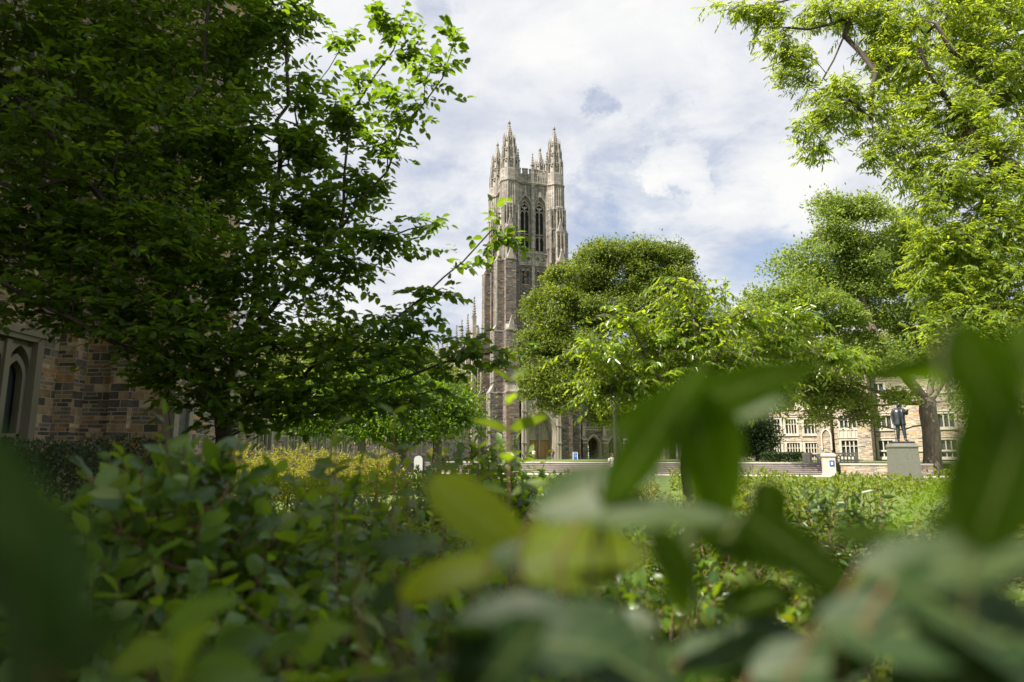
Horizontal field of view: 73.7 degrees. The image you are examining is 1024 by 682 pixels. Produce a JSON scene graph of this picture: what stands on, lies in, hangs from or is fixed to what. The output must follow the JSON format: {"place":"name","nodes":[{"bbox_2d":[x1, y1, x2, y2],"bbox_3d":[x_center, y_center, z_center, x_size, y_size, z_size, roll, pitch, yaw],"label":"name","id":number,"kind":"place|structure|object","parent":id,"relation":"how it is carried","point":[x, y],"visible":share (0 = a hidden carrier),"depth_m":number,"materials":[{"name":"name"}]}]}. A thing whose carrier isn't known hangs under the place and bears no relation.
{"place":"outdoors","nodes":[
{"label":"outdoors","id":0,"kind":"place"},
{"bbox_2d":[527,478,551,526],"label":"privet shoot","id":1,"kind":"object","parent":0,"point":[535,518],"visible":0.03,"depth_m":1.59,"materials":[{"name":"green plant"}]},
{"bbox_2d":[144,473,1023,599],"bbox_3d":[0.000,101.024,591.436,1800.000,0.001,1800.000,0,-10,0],"label":"ground","id":2,"kind":"structure","parent":0,"point":[1016,588],"depth_m":25.55,"materials":[{"name":"green plant"}]},
{"bbox_2d":[0,0,251,542],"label":"stone building","id":3,"kind":"structure","parent":2,"relation":"on","point":[46,392],"depth_m":10.45,"materials":[{"name":"stone"}]},
{"bbox_2d":[0,320,50,459],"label":"window","id":4,"kind":"structure","parent":3,"relation":"in","point":[21,353],"depth_m":9.79,"materials":[{"name":"stone"}]},
{"bbox_2d":[0,0,75,206],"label":"window","id":5,"kind":"structure","parent":3,"relation":"in","point":[17,68],"depth_m":10.06,"materials":[{"name":"stone"}]},
{"bbox_2d":[161,392,193,475],"bbox_3d":[-5.290,1.610,10.775,0.200,1.600,0.615,0,-10,0],"label":"window","id":6,"kind":"structure","parent":3,"relation":"in","point":[186,417],"depth_m":10.62,"materials":[{"name":"glass"}]},
{"bbox_2d":[230,440,292,474],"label":"golden shrub","id":7,"kind":"object","parent":2,"relation":"on","point":[249,459],"visible":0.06,"depth_m":17.17,"materials":[{"name":"yellow plant"}]},
{"bbox_2d":[231,458,307,511],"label":"golden shrub","id":8,"kind":"object","parent":2,"relation":"on","point":[255,465],"visible":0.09,"depth_m":14.64,"materials":[{"name":"yellow plant"}]},
{"bbox_2d":[241,442,344,512],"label":"golden shrub","id":9,"kind":"object","parent":2,"relation":"on","point":[292,459],"visible":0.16,"depth_m":17.55,"materials":[{"name":"yellow plant"}]},
{"bbox_2d":[232,310,428,475],"bbox_3d":[-10.071,3.098,39.918,12.364,10.166,7.409,0,-10,0],"label":"maple tree","id":10,"kind":"object","parent":2,"relation":"on","point":[360,447],"visible":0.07,"depth_m":39.59,"materials":[{"name":"green plant"}]},
{"bbox_2d":[286,444,383,489],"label":"golden shrub","id":11,"kind":"object","parent":2,"relation":"on","point":[322,454],"visible":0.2,"depth_m":16.54,"materials":[{"name":"yellow plant"}]},
{"bbox_2d":[340,446,412,503],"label":"golden shrub","id":12,"kind":"object","parent":2,"relation":"on","point":[386,461],"visible":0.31,"depth_m":16.09,"materials":[{"name":"yellow plant"}]},
{"bbox_2d":[269,352,496,492],"bbox_3d":[-5.400,3.284,27.659,9.761,5.732,5.044,0,-10,0],"label":"maple tree","id":13,"kind":"object","parent":2,"relation":"on","point":[461,414],"visible":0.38,"depth_m":26.96,"materials":[{"name":"green plant"}]},
{"bbox_2d":[412,456,424,477],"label":"round topped panel","id":14,"kind":"object","parent":2,"relation":"on","point":[419,460],"visible":0.49,"depth_m":45.26,"materials":[{"name":"white paint"}]},
{"bbox_2d":[192,465,659,570],"bbox_3d":[-1.551,2.544,10.091,7.440,1.427,1.845,-3,-10,15],"label":"clipped hedge","id":15,"kind":"object","parent":2,"relation":"on","point":[291,488],"visible":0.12,"depth_m":10.22,"materials":[{"name":"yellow plant"}]},
{"bbox_2d":[366,334,497,471],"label":"maple tree","id":16,"kind":"object","parent":2,"relation":"on","point":[437,449],"visible":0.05,"depth_m":51.02,"materials":[{"name":"green plant"}]},
{"bbox_2d":[425,446,446,459],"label":"golden shrub","id":17,"kind":"object","parent":2,"relation":"on","point":[431,451],"visible":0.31,"depth_m":68.87,"materials":[{"name":"yellow plant"}]},
{"bbox_2d":[374,462,837,474],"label":"path","id":18,"kind":"structure","parent":2,"relation":"on","point":[791,468],"depth_m":57.02,"materials":[{"name":"grey concrete"}]},
{"bbox_2d":[810,452,821,468],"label":"handrail","id":19,"kind":"object","parent":18,"relation":"on","point":[815,459],"visible":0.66,"depth_m":56.21,"materials":[{"name":"metal"}]},
{"bbox_2d":[620,482,668,540],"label":"golden shrub","id":20,"kind":"object","parent":2,"relation":"on","point":[652,493],"visible":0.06,"depth_m":8.02,"materials":[{"name":"green plant"}]},
{"bbox_2d":[535,275,878,502],"bbox_3d":[2.124,0.992,7.006,3.794,3.383,1.464,0,-10,0],"label":"cherry tree","id":21,"kind":"object","parent":2,"relation":"on","point":[664,338],"visible":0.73,"depth_m":7.01,"materials":[{"name":"green plant"}]},
{"bbox_2d":[668,464,1022,587],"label":"clipped hedge","id":22,"kind":"object","parent":2,"relation":"on","point":[825,482],"visible":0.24,"depth_m":8.78,"materials":[{"name":"green plant"}]},
{"bbox_2d":[691,0,1023,403],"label":"willow oak tree","id":23,"kind":"object","parent":2,"relation":"on","point":[888,41],"visible":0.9,"depth_m":11.08,"materials":[{"name":"green plant"}]},
{"bbox_2d":[840,463,887,476],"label":"wall","id":24,"kind":"structure","parent":2,"relation":"on","point":[871,468],"depth_m":50.01,"materials":[{"name":"stone"}]},
{"bbox_2d":[884,403,926,480],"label":"statue","id":25,"kind":"object","parent":2,"relation":"on","point":[903,458],"visible":0.99,"depth_m":41.85,"materials":[{"name":"stone"}]},
{"bbox_2d":[921,464,933,475],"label":"wall","id":26,"kind":"structure","parent":2,"relation":"on","point":[924,467],"depth_m":50.21,"materials":[{"name":"stone"}]},
{"bbox_2d":[930,383,961,421],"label":"maple tree","id":27,"kind":"object","parent":2,"relation":"on","point":[953,402],"visible":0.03,"depth_m":40.32,"materials":[{"name":"green plant"}]},
{"bbox_2d":[612,396,618,450],"bbox_3d":[3.305,3.108,21.786,0.471,4.100,0.471,0,-10,0],"label":"lamp post","id":28,"kind":"object","parent":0,"point":[615,441],"visible":0.06,"depth_m":21.76,"materials":[{"name":"metal"}]},
{"bbox_2d":[236,0,1023,455],"label":"sky","id":29,"kind":"structure","parent":0,"point":[660,119],"materials":[{"name":"white"}]},
{"bbox_2d":[580,631,720,681],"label":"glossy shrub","id":30,"kind":"object","parent":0,"point":[676,675],"visible":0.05,"depth_m":0.96,"materials":[{"name":"green plant"}]},
{"bbox_2d":[408,472,943,476],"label":"pavement","id":31,"kind":"structure","parent":0,"point":[679,475],"depth_m":52.57,"materials":[{"name":"concrete"}]},
{"bbox_2d":[411,457,946,473],"bbox_3d":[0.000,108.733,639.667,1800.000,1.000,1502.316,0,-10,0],"label":"terrace lawn","id":32,"kind":"structure","parent":0,"point":[838,468],"depth_m":73.54,"materials":[{"name":"green plant"}]},
{"bbox_2d":[230,307,467,476],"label":"long hall","id":33,"kind":"structure","parent":32,"relation":"on","point":[269,440],"depth_m":50.53,"materials":[{"name":"stone"}]},
{"bbox_2d":[230,370,241,395],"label":"window","id":34,"kind":"structure","parent":33,"relation":"in","point":[238,372],"depth_m":40.78,"materials":[{"name":"stone"}]},
{"bbox_2d":[253,422,273,454],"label":"window","id":35,"kind":"structure","parent":33,"relation":"in","point":[268,439],"depth_m":44.16,"materials":[{"name":"stone"}]},
{"bbox_2d":[286,429,302,454],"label":"window","id":36,"kind":"structure","parent":33,"relation":"in","point":[292,443],"depth_m":48.20,"materials":[{"name":"stone"}]},
{"bbox_2d":[314,431,327,453],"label":"window","id":37,"kind":"structure","parent":33,"relation":"in","point":[317,444],"depth_m":52.75,"materials":[{"name":"stone"}]},
{"bbox_2d":[336,433,347,454],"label":"window","id":38,"kind":"structure","parent":33,"relation":"in","point":[345,445],"depth_m":57.62,"materials":[{"name":"stone"}]},
{"bbox_2d":[372,441,380,454],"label":"window","id":39,"kind":"structure","parent":33,"relation":"in","point":[378,448],"depth_m":66.18,"materials":[{"name":"stone"}]},
{"bbox_2d":[421,441,426,454],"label":"window","id":40,"kind":"structure","parent":33,"relation":"in","point":[424,448],"depth_m":84.18,"materials":[{"name":"stone"}]},
{"bbox_2d":[452,440,455,453],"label":"window","id":41,"kind":"structure","parent":33,"relation":"in","point":[453,442],"depth_m":102.34,"materials":[{"name":"stone"}]},
{"bbox_2d":[434,120,580,458],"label":"gothic chapel","id":42,"kind":"structure","parent":32,"relation":"on","point":[535,209],"depth_m":126.11,"materials":[{"name":"stone"}]},
{"bbox_2d":[520,199,529,250],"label":"belfry window","id":43,"kind":"structure","parent":42,"relation":"in","point":[524,206],"depth_m":127.90,"materials":[{"name":"glass"}]},
{"bbox_2d":[535,201,544,251],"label":"belfry window","id":44,"kind":"structure","parent":42,"relation":"in","point":[539,208],"depth_m":128.50,"materials":[{"name":"glass"}]},
{"bbox_2d":[507,228,719,430],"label":"oak tree","id":45,"kind":"object","parent":32,"relation":"on","point":[641,263],"visible":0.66,"depth_m":73.01,"materials":[{"name":"green plant"}]},
{"bbox_2d":[580,400,673,458],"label":"cloister arcade","id":46,"kind":"object","parent":32,"relation":"on","point":[595,439],"visible":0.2,"depth_m":124.31,"materials":[{"name":"stone"}]},
{"bbox_2d":[704,297,772,428],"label":"maple tree","id":47,"kind":"object","parent":32,"relation":"on","point":[712,355],"visible":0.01,"depth_m":96.08,"materials":[{"name":"green plant"}]},
{"bbox_2d":[741,415,793,460],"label":"magnolia tree","id":48,"kind":"object","parent":32,"relation":"on","point":[758,436],"visible":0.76,"depth_m":76.46,"materials":[{"name":"green plant"}]},
{"bbox_2d":[759,451,803,461],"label":"clipped hedge","id":49,"kind":"object","parent":32,"relation":"on","point":[772,456],"visible":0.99,"depth_m":65.57,"materials":[{"name":"green plant"}]},
{"bbox_2d":[712,303,1016,460],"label":"sunlit hall","id":50,"kind":"structure","parent":32,"relation":"on","point":[866,444],"depth_m":84.43,"materials":[{"name":"stone"}]},
{"bbox_2d":[769,416,782,435],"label":"window","id":51,"kind":"structure","parent":50,"relation":"in","point":[776,418],"depth_m":91.68,"materials":[{"name":"stone"}]},
{"bbox_2d":[772,440,783,459],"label":"window","id":52,"kind":"structure","parent":50,"relation":"in","point":[781,449],"depth_m":91.03,"materials":[{"name":"stone"}]},
{"bbox_2d":[783,416,798,435],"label":"window","id":53,"kind":"structure","parent":50,"relation":"in","point":[792,429],"depth_m":90.48,"materials":[{"name":"stone"}]},
{"bbox_2d":[784,440,802,457],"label":"window","id":54,"kind":"structure","parent":50,"relation":"in","point":[796,446],"depth_m":90.01,"materials":[{"name":"stone"}]},
{"bbox_2d":[801,416,816,435],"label":"window","id":55,"kind":"structure","parent":50,"relation":"in","point":[805,432],"depth_m":89.03,"materials":[{"name":"stone"}]},
{"bbox_2d":[802,440,817,459],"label":"window","id":56,"kind":"structure","parent":50,"relation":"in","point":[809,446],"depth_m":88.57,"materials":[{"name":"stone"}]},
{"bbox_2d":[837,412,856,430],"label":"window","id":57,"kind":"structure","parent":50,"relation":"in","point":[840,423],"depth_m":85.45,"materials":[{"name":"stone"}]},
{"bbox_2d":[839,437,858,458],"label":"window","id":58,"kind":"structure","parent":50,"relation":"in","point":[846,445],"depth_m":84.83,"materials":[{"name":"stone"}]},
{"bbox_2d":[871,384,885,395],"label":"window","id":59,"kind":"structure","parent":50,"relation":"in","point":[879,387],"depth_m":84.02,"materials":[{"name":"glass"}]},
{"bbox_2d":[874,412,893,430],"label":"window","id":60,"kind":"structure","parent":50,"relation":"in","point":[889,421],"depth_m":83.01,"materials":[{"name":"stone"}]},
{"bbox_2d":[876,437,894,458],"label":"window","id":61,"kind":"structure","parent":50,"relation":"in","point":[881,442],"depth_m":82.88,"materials":[{"name":"stone"}]},
{"bbox_2d":[941,436,946,459],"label":"window","id":62,"kind":"structure","parent":50,"relation":"in","point":[944,454],"depth_m":78.82,"materials":[{"name":"stone"}]},
{"bbox_2d":[937,410,956,429],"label":"window","id":63,"kind":"structure","parent":50,"relation":"in","point":[940,417],"depth_m":79.03,"materials":[{"name":"stone"}]},
{"bbox_2d":[717,183,1021,474],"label":"shade tree","id":64,"kind":"object","parent":32,"relation":"on","point":[842,277],"visible":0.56,"depth_m":56.55,"materials":[{"name":"green plant"}]},
{"bbox_2d":[579,462,802,462],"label":"terrace path","id":65,"kind":"structure","parent":0,"point":[746,462],"depth_m":61.86,"materials":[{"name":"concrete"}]},
{"bbox_2d":[833,452,858,462],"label":"balustrade","id":66,"kind":"object","parent":65,"relation":"on","point":[856,459],"visible":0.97,"depth_m":57.00,"materials":[{"name":"stone"}]},
{"bbox_2d":[802,453,811,462],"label":"stone pier","id":67,"kind":"structure","parent":0,"point":[806,457],"depth_m":58.33,"materials":[{"name":"stone"}]},
{"bbox_2d":[820,453,835,475],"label":"stone pier","id":68,"kind":"structure","parent":0,"point":[828,464],"depth_m":52.33,"materials":[{"name":"stone"}]},
{"bbox_2d":[802,592,1023,679],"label":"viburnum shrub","id":69,"kind":"object","parent":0,"point":[1017,595],"visible":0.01,"depth_m":1.37,"materials":[{"name":"green plant"}]},
{"bbox_2d":[927,509,1023,589],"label":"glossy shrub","id":70,"kind":"object","parent":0,"point":[1002,587],"depth_m":6.18,"materials":[{"name":"green plant"}]},
{"label":"planting bed","id":71,"kind":"structure","parent":0,"visible":0},
{"bbox_2d":[0,431,144,681],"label":"viburnum shrub","id":72,"kind":"object","parent":71,"relation":"on","point":[56,625],"visible":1,"depth_m":0.17,"materials":[{"name":"green plant"}]},
{"bbox_2d":[4,432,183,598],"bbox_3d":[-6.370,1.700,6.261,6.370,1.779,1.481,0,-10,0],"label":"clipped hedge","id":73,"kind":"object","parent":71,"relation":"on","point":[90,463],"visible":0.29,"depth_m":6.02,"materials":[{"name":"green plant"}]},
{"bbox_2d":[0,554,264,681],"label":"viburnum shrub","id":74,"kind":"object","parent":71,"relation":"on","point":[162,614],"visible":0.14,"depth_m":1.28,"materials":[{"name":"green plant"}]},
{"bbox_2d":[0,397,387,676],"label":"viburnum shrub","id":75,"kind":"object","parent":71,"relation":"on","point":[190,491],"visible":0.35,"depth_m":1.58,"materials":[{"name":"green plant"}]},
{"bbox_2d":[78,594,394,681],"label":"viburnum shrub","id":76,"kind":"object","parent":71,"relation":"on","point":[224,659],"visible":0.94,"depth_m":0.42,"materials":[{"name":"green plant"}]},
{"bbox_2d":[80,590,430,681],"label":"viburnum shrub","id":77,"kind":"object","parent":71,"relation":"on","point":[312,653],"visible":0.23,"depth_m":1.05,"materials":[{"name":"green plant"}]},
{"bbox_2d":[0,0,540,546],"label":"leafy tree","id":78,"kind":"object","parent":71,"relation":"on","point":[154,70],"visible":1,"depth_m":6.79,"materials":[{"name":"green plant"}]},
{"bbox_2d":[147,449,499,638],"bbox_3d":[-0.558,1.110,2.138,1.389,1.523,1.388,0,-10,0],"label":"viburnum shrub","id":79,"kind":"object","parent":71,"relation":"on","point":[349,491],"visible":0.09,"depth_m":2.24,"materials":[{"name":"green plant"}]},
{"bbox_2d":[296,440,354,569],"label":"privet shoot","id":80,"kind":"object","parent":71,"relation":"on","point":[321,491],"visible":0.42,"depth_m":2.17,"materials":[{"name":"green plant"}]},
{"bbox_2d":[300,417,374,603],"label":"privet shoot","id":81,"kind":"object","parent":71,"relation":"on","point":[335,487],"visible":0.74,"depth_m":1.64,"materials":[{"name":"green plant"}]},
{"bbox_2d":[264,477,436,565],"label":"viburnum shrub","id":82,"kind":"object","parent":71,"relation":"on","point":[368,496],"visible":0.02,"depth_m":4.54,"materials":[{"name":"green plant"}]},
{"bbox_2d":[182,553,559,681],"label":"viburnum shrub","id":83,"kind":"object","parent":71,"relation":"on","point":[338,654],"visible":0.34,"depth_m":1.31,"materials":[{"name":"green plant"}]},
{"bbox_2d":[354,451,395,584],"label":"privet shoot","id":84,"kind":"object","parent":71,"relation":"on","point":[376,506],"visible":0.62,"depth_m":2.05,"materials":[{"name":"green plant"}]},
{"bbox_2d":[368,404,420,555],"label":"privet shoot","id":85,"kind":"object","parent":71,"relation":"on","point":[393,466],"visible":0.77,"depth_m":1.85,"materials":[{"name":"green plant"}]},
{"bbox_2d":[382,445,431,572],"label":"privet shoot","id":86,"kind":"object","parent":71,"relation":"on","point":[404,501],"visible":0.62,"depth_m":1.97,"materials":[{"name":"green plant"}]},
{"bbox_2d":[267,496,576,619],"bbox_3d":[-0.393,1.304,2.732,1.671,1.338,1.654,8,-13,-41],"label":"glossy shrub","id":87,"kind":"object","parent":71,"relation":"on","point":[460,544],"visible":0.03,"depth_m":2.70,"materials":[{"name":"green plant"}]},
{"bbox_2d":[279,591,566,681],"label":"viburnum shrub","id":88,"kind":"object","parent":71,"relation":"on","point":[418,645],"visible":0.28,"depth_m":1.01,"materials":[{"name":"green plant"}]},
{"bbox_2d":[423,433,462,558],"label":"privet shoot","id":89,"kind":"object","parent":71,"relation":"on","point":[452,465],"visible":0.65,"depth_m":2.25,"materials":[{"name":"green plant"}]},
{"bbox_2d":[386,426,555,558],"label":"viburnum shrub","id":90,"kind":"object","parent":71,"relation":"on","point":[522,505],"visible":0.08,"depth_m":4.49,"materials":[{"name":"green plant"}]},
{"bbox_2d":[465,440,497,550],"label":"privet shoot","id":91,"kind":"object","parent":71,"relation":"on","point":[484,474],"visible":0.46,"depth_m":2.05,"materials":[{"name":"green plant"}]},
{"bbox_2d":[306,531,675,681],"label":"viburnum shrub","id":92,"kind":"object","parent":71,"relation":"on","point":[522,636],"visible":0.94,"depth_m":0.31,"materials":[{"name":"green plant"}]},
{"bbox_2d":[471,369,548,681],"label":"privet shoot","id":93,"kind":"object","parent":71,"relation":"on","point":[523,423],"visible":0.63,"depth_m":1.33,"materials":[{"name":"green plant"}]},
{"bbox_2d":[382,472,650,673],"bbox_3d":[0.038,0.827,0.365,0.161,1.490,0.210,-5,-11,27],"label":"viburnum shrub","id":94,"kind":"object","parent":71,"relation":"on","point":[476,512],"visible":0.8,"depth_m":0.42,"materials":[{"name":"green plant"}]},
{"bbox_2d":[387,581,675,679],"bbox_3d":[0.065,1.136,1.539,1.196,1.274,1.174,0,-10,0],"label":"glossy shrub","id":95,"kind":"object","parent":71,"relation":"on","point":[395,631],"visible":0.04,"depth_m":1.60,"materials":[{"name":"green plant"}]},
{"bbox_2d":[445,568,700,629],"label":"glossy shrub","id":96,"kind":"object","parent":71,"relation":"on","point":[534,589],"depth_m":2.29,"materials":[{"name":"green plant"}]},
{"bbox_2d":[574,530,722,599],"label":"glossy shrub","id":97,"kind":"object","parent":71,"relation":"on","point":[653,567],"visible":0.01,"depth_m":4.23,"materials":[{"name":"green plant"}]},
{"bbox_2d":[515,397,790,681],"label":"viburnum shrub","id":98,"kind":"object","parent":71,"relation":"on","point":[566,495],"visible":0.58,"depth_m":0.36,"materials":[{"name":"green plant"}]},
{"bbox_2d":[524,561,883,681],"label":"viburnum shrub","id":99,"kind":"object","parent":71,"relation":"on","point":[668,620],"visible":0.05,"depth_m":1.49,"materials":[{"name":"green plant"}]},
{"bbox_2d":[615,499,807,629],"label":"viburnum shrub","id":100,"kind":"object","parent":71,"relation":"on","point":[704,561],"visible":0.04,"depth_m":2.88,"materials":[{"name":"green plant"}]},
{"bbox_2d":[568,581,874,681],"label":"viburnum shrub","id":101,"kind":"object","parent":71,"relation":"on","point":[703,656],"visible":0.53,"depth_m":0.35,"materials":[{"name":"green plant"}]},
{"bbox_2d":[589,358,877,681],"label":"viburnum shrub","id":102,"kind":"object","parent":71,"relation":"on","point":[691,418],"visible":0.85,"depth_m":0.34,"materials":[{"name":"green plant"}]},
{"bbox_2d":[629,477,862,594],"bbox_3d":[1.489,1.543,4.414,1.916,1.425,1.869,0,-10,0],"label":"viburnum shrub","id":103,"kind":"object","parent":71,"relation":"on","point":[743,508],"depth_m":4.35,"materials":[{"name":"green plant"}]},
{"bbox_2d":[673,570,888,681],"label":"viburnum shrub","id":104,"kind":"object","parent":71,"relation":"on","point":[777,578],"visible":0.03,"depth_m":1.46,"materials":[{"name":"green plant"}]},
{"bbox_2d":[708,474,1018,601],"bbox_3d":[1.847,1.430,3.695,1.668,1.409,1.728,0,-10,0],"label":"glossy shrub","id":105,"kind":"object","parent":71,"relation":"on","point":[840,551],"visible":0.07,"depth_m":3.64,"materials":[{"name":"green plant"}]},
{"bbox_2d":[746,558,1023,681],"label":"viburnum shrub","id":106,"kind":"object","parent":71,"relation":"on","point":[902,627],"visible":1,"depth_m":0.25,"materials":[{"name":"green plant"}]},
{"bbox_2d":[802,533,1023,681],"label":"viburnum shrub","id":107,"kind":"object","parent":71,"relation":"on","point":[948,553],"visible":0.71,"depth_m":0.26,"materials":[{"name":"green plant"}]},
{"bbox_2d":[806,319,1023,681],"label":"viburnum shrub","id":108,"kind":"object","parent":71,"relation":"on","point":[980,371],"visible":0.94,"depth_m":0.25,"materials":[{"name":"green plant"}]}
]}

